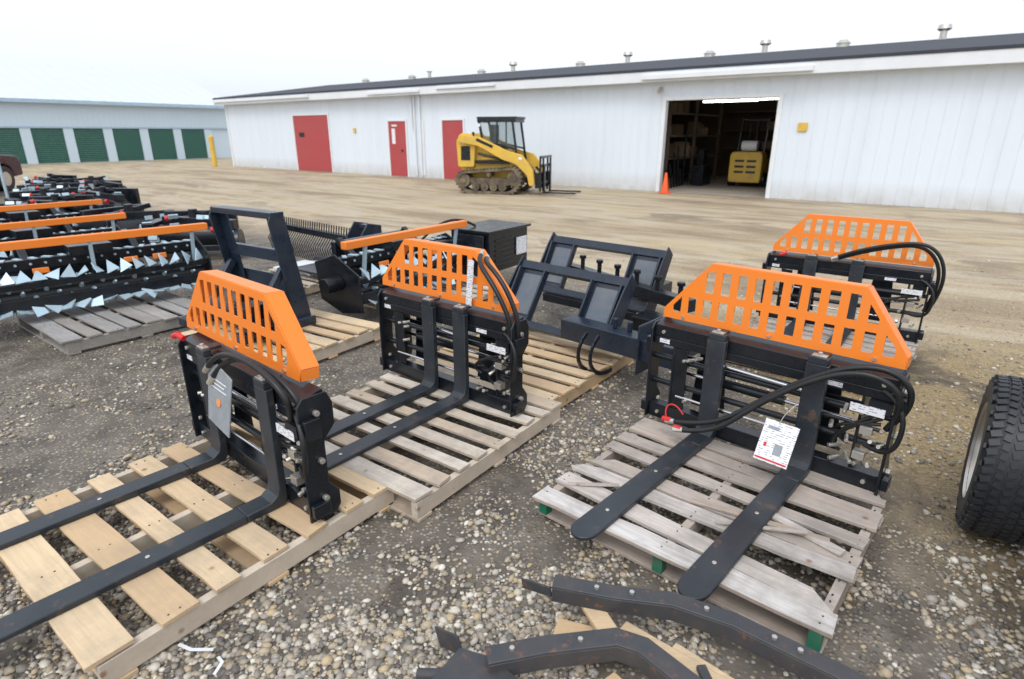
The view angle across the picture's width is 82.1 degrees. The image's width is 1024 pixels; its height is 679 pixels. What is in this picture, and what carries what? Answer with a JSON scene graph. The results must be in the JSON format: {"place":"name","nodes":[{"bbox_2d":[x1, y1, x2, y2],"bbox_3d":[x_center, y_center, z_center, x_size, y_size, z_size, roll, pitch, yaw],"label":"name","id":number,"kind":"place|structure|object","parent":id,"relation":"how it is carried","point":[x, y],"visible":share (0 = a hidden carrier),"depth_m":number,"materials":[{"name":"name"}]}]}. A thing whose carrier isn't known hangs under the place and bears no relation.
{"place":"outdoors","nodes":[
{"label":"outdoors","id":0,"kind":"place"},
{"bbox_2d":[0,158,1023,678],"bbox_3d":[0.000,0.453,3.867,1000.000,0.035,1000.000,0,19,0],"label":"gravel ground","id":1,"kind":"structure","parent":0,"point":[696,234],"depth_m":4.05,"materials":[{"name":"beige gravel"}]},
{"bbox_2d":[0,165,8,197],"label":"flag pole","id":2,"kind":"object","parent":1,"relation":"on","point":[4,184],"depth_m":13.75,"materials":[{"name":"metal"}]},
{"bbox_2d":[0,154,22,191],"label":"pickup truck","id":3,"kind":"object","parent":1,"relation":"on","point":[11,167],"visible":0.84,"depth_m":18.36,"materials":[{"name":"paint"}]},
{"bbox_2d":[4,188,84,205],"bbox_3d":[-9.264,-2.699,11.771,0.812,0.647,1.352,15,25,37],"label":"trencher attachment","id":4,"kind":"object","parent":1,"relation":"on","point":[22,196],"visible":0.27,"depth_m":11.62,"materials":[{"name":"black paint"}]},
{"bbox_2d":[13,177,78,191],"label":"trencher attachment","id":5,"kind":"object","parent":1,"relation":"on","point":[47,180],"visible":0.24,"depth_m":14.54,"materials":[{"name":"black paint"}]},
{"bbox_2d":[5,194,94,204],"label":"trencher attachment","id":6,"kind":"object","parent":1,"relation":"on","point":[51,198],"visible":0.11,"depth_m":10.55,"materials":[{"name":"black paint"}]},
{"bbox_2d":[23,173,76,183],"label":"trencher attachment","id":7,"kind":"object","parent":1,"relation":"on","point":[28,180],"visible":0.21,"depth_m":16.01,"materials":[{"name":"black paint"}]},
{"bbox_2d":[0,199,102,230],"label":"power rake","id":8,"kind":"object","parent":1,"relation":"on","point":[25,212],"visible":0.18,"depth_m":8.46,"materials":[{"name":"black paint"}]},
{"bbox_2d":[21,182,87,193],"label":"trencher attachment","id":9,"kind":"object","parent":1,"relation":"on","point":[73,188],"visible":0.33,"depth_m":13.22,"materials":[{"name":"black paint"}]},
{"bbox_2d":[0,212,125,282],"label":"power rake","id":10,"kind":"object","parent":1,"relation":"on","point":[33,229],"visible":0.23,"depth_m":6.90,"materials":[{"name":"black paint"}]},
{"bbox_2d":[35,201,104,226],"bbox_3d":[-7.181,-1.892,9.469,1.329,0.647,0.806,11,22,28],"label":"trencher attachment","id":11,"kind":"object","parent":1,"relation":"on","point":[71,209],"visible":0.09,"depth_m":9.49,"materials":[{"name":"black paint"}]},
{"bbox_2d":[62,176,126,187],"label":"trencher attachment","id":12,"kind":"object","parent":1,"relation":"on","point":[91,179],"visible":0.29,"depth_m":15.07,"materials":[{"name":"black paint"}]},
{"bbox_2d":[69,180,122,190],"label":"trencher attachment","id":13,"kind":"object","parent":1,"relation":"on","point":[97,184],"visible":0.24,"depth_m":13.56,"materials":[{"name":"black paint"}]},
{"bbox_2d":[17,291,190,355],"bbox_3d":[-3.719,-0.209,5.540,1.287,0.130,1.260,14,24,35],"label":"wooden pallet","id":14,"kind":"object","parent":1,"relation":"on","point":[122,325],"visible":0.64,"depth_m":5.28,"materials":[{"name":"grey wood"}]},
{"bbox_2d":[0,222,212,319],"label":"power rake","id":15,"kind":"object","parent":14,"relation":"on","point":[58,274],"visible":0.98,"depth_m":5.53,"materials":[{"name":"black paint"}]},
{"bbox_2d":[81,186,140,207],"bbox_3d":[-8.376,-2.819,12.114,1.340,0.647,0.820,3,20,9],"label":"trencher attachment","id":16,"kind":"object","parent":1,"relation":"on","point":[111,197],"visible":0.28,"depth_m":11.99,"materials":[{"name":"black paint"}]},
{"bbox_2d":[0,101,231,163],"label":"storage building","id":17,"kind":"structure","parent":1,"relation":"on","point":[222,143],"depth_m":37.72,"materials":[{"name":"white metal"}]},
{"bbox_2d":[0,128,207,163],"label":"green roll doors","id":18,"kind":"structure","parent":17,"relation":"attached to","point":[45,140],"depth_m":37.23,"materials":[{"name":"paint"}]},
{"bbox_2d":[0,61,223,105],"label":"roof","id":19,"kind":"structure","parent":17,"relation":"attached to","point":[33,81],"depth_m":39.41,"materials":[{"name":"metal"}]},
{"bbox_2d":[0,102,224,126],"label":"siding ribs","id":20,"kind":"object","parent":17,"relation":"attached to","point":[108,115],"visible":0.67,"depth_m":37.33,"materials":[{"name":"grey metal"}]},
{"bbox_2d":[0,97,227,128],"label":"gutter trim","id":21,"kind":"structure","parent":17,"relation":"attached to","point":[101,102],"depth_m":36.81,"materials":[{"name":"white metal"}]},
{"bbox_2d":[79,203,172,243],"bbox_3d":[-5.859,-1.784,9.161,0.813,0.647,1.305,7,20,19],"label":"trencher attachment","id":22,"kind":"object","parent":1,"relation":"on","point":[137,215],"visible":0.3,"depth_m":8.95,"materials":[{"name":"black paint"}]},
{"bbox_2d":[141,208,245,250],"bbox_3d":[-4.547,-1.571,8.550,1.300,0.647,0.801,-3,20,-9],"label":"trencher attachment","id":23,"kind":"object","parent":1,"relation":"on","point":[207,240],"visible":0.41,"depth_m":8.37,"materials":[{"name":"black paint"}]},
{"bbox_2d":[0,417,393,678],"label":"wooden pallet","id":24,"kind":"object","parent":1,"relation":"on","point":[97,638],"visible":0.6,"depth_m":2.39,"materials":[{"name":"brown wood"}]},
{"bbox_2d":[0,270,340,643],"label":"pallet fork attachment","id":25,"kind":"object","parent":24,"relation":"on","point":[222,374],"visible":1,"depth_m":2.55,"materials":[{"name":"black paint"}]},
{"bbox_2d":[177,643,223,674],"bbox_3d":[-1.053,1.070,2.009,0.222,0.012,0.064,12,23,30],"label":"plastic scrap","id":26,"kind":"object","parent":1,"relation":"on","point":[188,648],"visible":1,"depth_m":2.02,"materials":[{"name":"white plastic"}]},
{"bbox_2d":[208,135,217,166],"bbox_3d":[-16.100,-10.138,31.627,0.260,1.630,0.260,0,19,0],"label":"yellow bollard","id":27,"kind":"object","parent":1,"relation":"on","point":[212,150],"visible":1,"depth_m":31.55,"materials":[{"name":"metal"}]},
{"bbox_2d":[181,308,379,365],"bbox_3d":[-1.945,-0.028,5.024,1.279,0.130,1.147,12,23,31],"label":"wooden pallet","id":28,"kind":"object","parent":1,"relation":"on","point":[354,332],"visible":0.33,"depth_m":4.96,"materials":[{"name":"brown wood"}]},
{"bbox_2d":[178,205,315,344],"bbox_3d":[-2.135,-0.563,4.878,1.340,0.978,0.713,12,23,31],"label":"rotary cutter hitch","id":29,"kind":"object","parent":28,"relation":"on","point":[285,277],"visible":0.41,"depth_m":5.02,"materials":[{"name":"metal"}]},
{"bbox_2d":[266,269,362,293],"bbox_3d":[-2.452,-0.766,7.156,1.115,0.114,1.146,14,24,35],"label":"wooden pallet","id":30,"kind":"object","parent":1,"relation":"on","point":[311,283],"visible":0.06,"depth_m":6.65,"materials":[{"name":"brown wood"}]},
{"bbox_2d":[273,256,325,275],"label":"wrapped steel plates","id":31,"kind":"object","parent":30,"relation":"on","point":[307,267],"visible":0.34,"depth_m":6.96,"materials":[{"name":"white plastic"}]},
{"bbox_2d":[268,216,381,260],"bbox_3d":[-2.691,-1.374,8.026,2.450,0.630,0.700,17,25,39],"label":"landscape rake","id":32,"kind":"object","parent":1,"relation":"on","point":[358,229],"visible":0.56,"depth_m":7.93,"materials":[{"name":"black paint"}]},
{"bbox_2d":[283,360,561,522],"bbox_3d":[-0.553,0.500,3.515,1.255,0.130,1.293,13,23,33],"label":"wooden pallet","id":33,"kind":"object","parent":1,"relation":"on","point":[416,501],"visible":0.51,"depth_m":3.21,"materials":[{"name":"brown wood"}]},
{"bbox_2d":[282,238,528,469],"bbox_3d":[-0.750,0.019,3.304,1.264,0.927,1.341,15,24,36],"label":"pallet fork attachment","id":34,"kind":"object","parent":33,"relation":"on","point":[501,341],"visible":0.98,"depth_m":3.58,"materials":[{"name":"black paint"}]},
{"bbox_2d":[364,280,495,318],"bbox_3d":[-0.943,-0.484,6.395,1.228,0.084,1.234,14,24,35],"label":"wooden pallet","id":35,"kind":"object","parent":1,"relation":"on","point":[373,306],"visible":0.1,"depth_m":6.39,"materials":[{"name":"brown wood"}]},
{"bbox_2d":[315,219,530,313],"bbox_3d":[-0.928,-0.887,6.345,0.980,0.720,2.640,13,23,33],"label":"power rake","id":36,"kind":"object","parent":35,"relation":"on","point":[341,271],"visible":0.67,"depth_m":5.93,"materials":[{"name":"black paint"}]},
{"bbox_2d":[455,116,580,194],"bbox_3d":[0.241,-5.525,17.694,3.646,2.208,1.660,6,20,17],"label":"compact track loader","id":37,"kind":"object","parent":1,"relation":"on","point":[493,159],"visible":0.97,"depth_m":17.40,"materials":[{"name":"metal"}]},
{"bbox_2d":[415,329,633,409],"bbox_3d":[0.128,0.162,4.482,1.223,0.130,1.241,14,24,35],"label":"wooden pallet","id":38,"kind":"object","parent":1,"relation":"on","point":[551,346],"visible":0.45,"depth_m":4.26,"materials":[{"name":"brown wood"}]},
{"bbox_2d":[508,256,697,374],"bbox_3d":[0.595,-0.170,4.446,1.741,0.648,0.853,17,25,39],"label":"quick attach frame","id":39,"kind":"object","parent":38,"relation":"on","point":[597,321],"visible":0.9,"depth_m":4.40,"materials":[{"name":"metal"}]},
{"bbox_2d":[540,232,695,330],"bbox_3d":[1.064,-0.583,5.365,1.688,0.634,1.201,17,25,39],"label":"quick attach frame","id":40,"kind":"object","parent":38,"relation":"on","point":[647,268],"visible":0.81,"depth_m":5.15,"materials":[{"name":"metal"}]},
{"bbox_2d":[416,574,868,678],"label":"dismantled blade frame","id":41,"kind":"object","parent":1,"relation":"on","point":[648,657],"visible":1,"depth_m":1.88,"materials":[{"name":"metal"}]},
{"bbox_2d":[554,577,733,678],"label":"broken pallet","id":42,"kind":"object","parent":1,"relation":"on","point":[688,659],"visible":0.41,"depth_m":2.02,"materials":[{"name":"brown wood"}]},
{"bbox_2d":[658,173,670,193],"bbox_3d":[4.620,-4.712,17.686,0.320,0.596,0.320,0,19,0],"label":"traffic cone","id":43,"kind":"object","parent":1,"relation":"on","point":[665,189],"visible":1,"depth_m":17.64,"materials":[{"name":"orange plastic"}]},
{"bbox_2d":[532,418,885,653],"bbox_3d":[0.921,0.764,2.717,1.271,0.159,1.096,16,25,39],"label":"wooden pallet","id":44,"kind":"object","parent":1,"relation":"on","point":[765,596],"visible":0.77,"depth_m":2.53,"materials":[{"name":"grey wood"}]},
{"bbox_2d":[570,262,914,600],"bbox_3d":[0.903,0.267,2.594,1.301,0.927,1.391,17,26,40],"label":"pallet fork attachment","id":45,"kind":"object","parent":44,"relation":"on","point":[825,374],"visible":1,"depth_m":2.81,"materials":[{"name":"black paint"}]},
{"bbox_2d":[726,317,918,371],"bbox_3d":[2.458,0.086,4.697,1.218,0.131,1.128,16,25,38],"label":"wooden pallet","id":46,"kind":"object","parent":1,"relation":"on","point":[889,350],"visible":0.18,"depth_m":4.76,"materials":[{"name":"brown wood"}]},
{"bbox_2d":[756,214,945,346],"bbox_3d":[2.483,-0.410,4.528,1.330,0.927,1.292,14,24,36],"label":"pallet fork attachment","id":47,"kind":"object","parent":46,"relation":"on","point":[857,268],"visible":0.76,"depth_m":4.79,"materials":[{"name":"black paint"}]},
{"bbox_2d":[955,374,1023,545],"bbox_3d":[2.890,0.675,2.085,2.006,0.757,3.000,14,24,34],"label":"tire","id":48,"kind":"object","parent":1,"relation":"on","point":[990,499],"visible":1,"depth_m":2.39,"materials":[{"name":"rubber"}]},
{"bbox_2d":[0,0,1023,96],"label":"sky","id":49,"kind":"structure","parent":0,"point":[225,48],"materials":[{"name":"white"}]},
{"bbox_2d":[212,24,1023,212],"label":"white metal warehouse","id":50,"kind":"structure","parent":0,"point":[937,123],"depth_m":17.86,"materials":[{"name":"white metal"}]},
{"bbox_2d":[293,115,462,178],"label":"red doors","id":51,"kind":"structure","parent":50,"relation":"in","point":[313,149],"depth_m":26.74,"materials":[{"name":"paint"}]},
{"bbox_2d":[727,119,775,186],"bbox_3d":[8.337,-6.363,20.039,1.200,2.125,2.310,14,24,35],"label":"forklift","id":52,"kind":"object","parent":50,"relation":"on","point":[749,163],"visible":0.81,"depth_m":19.32,"materials":[{"name":"yellow paint"}]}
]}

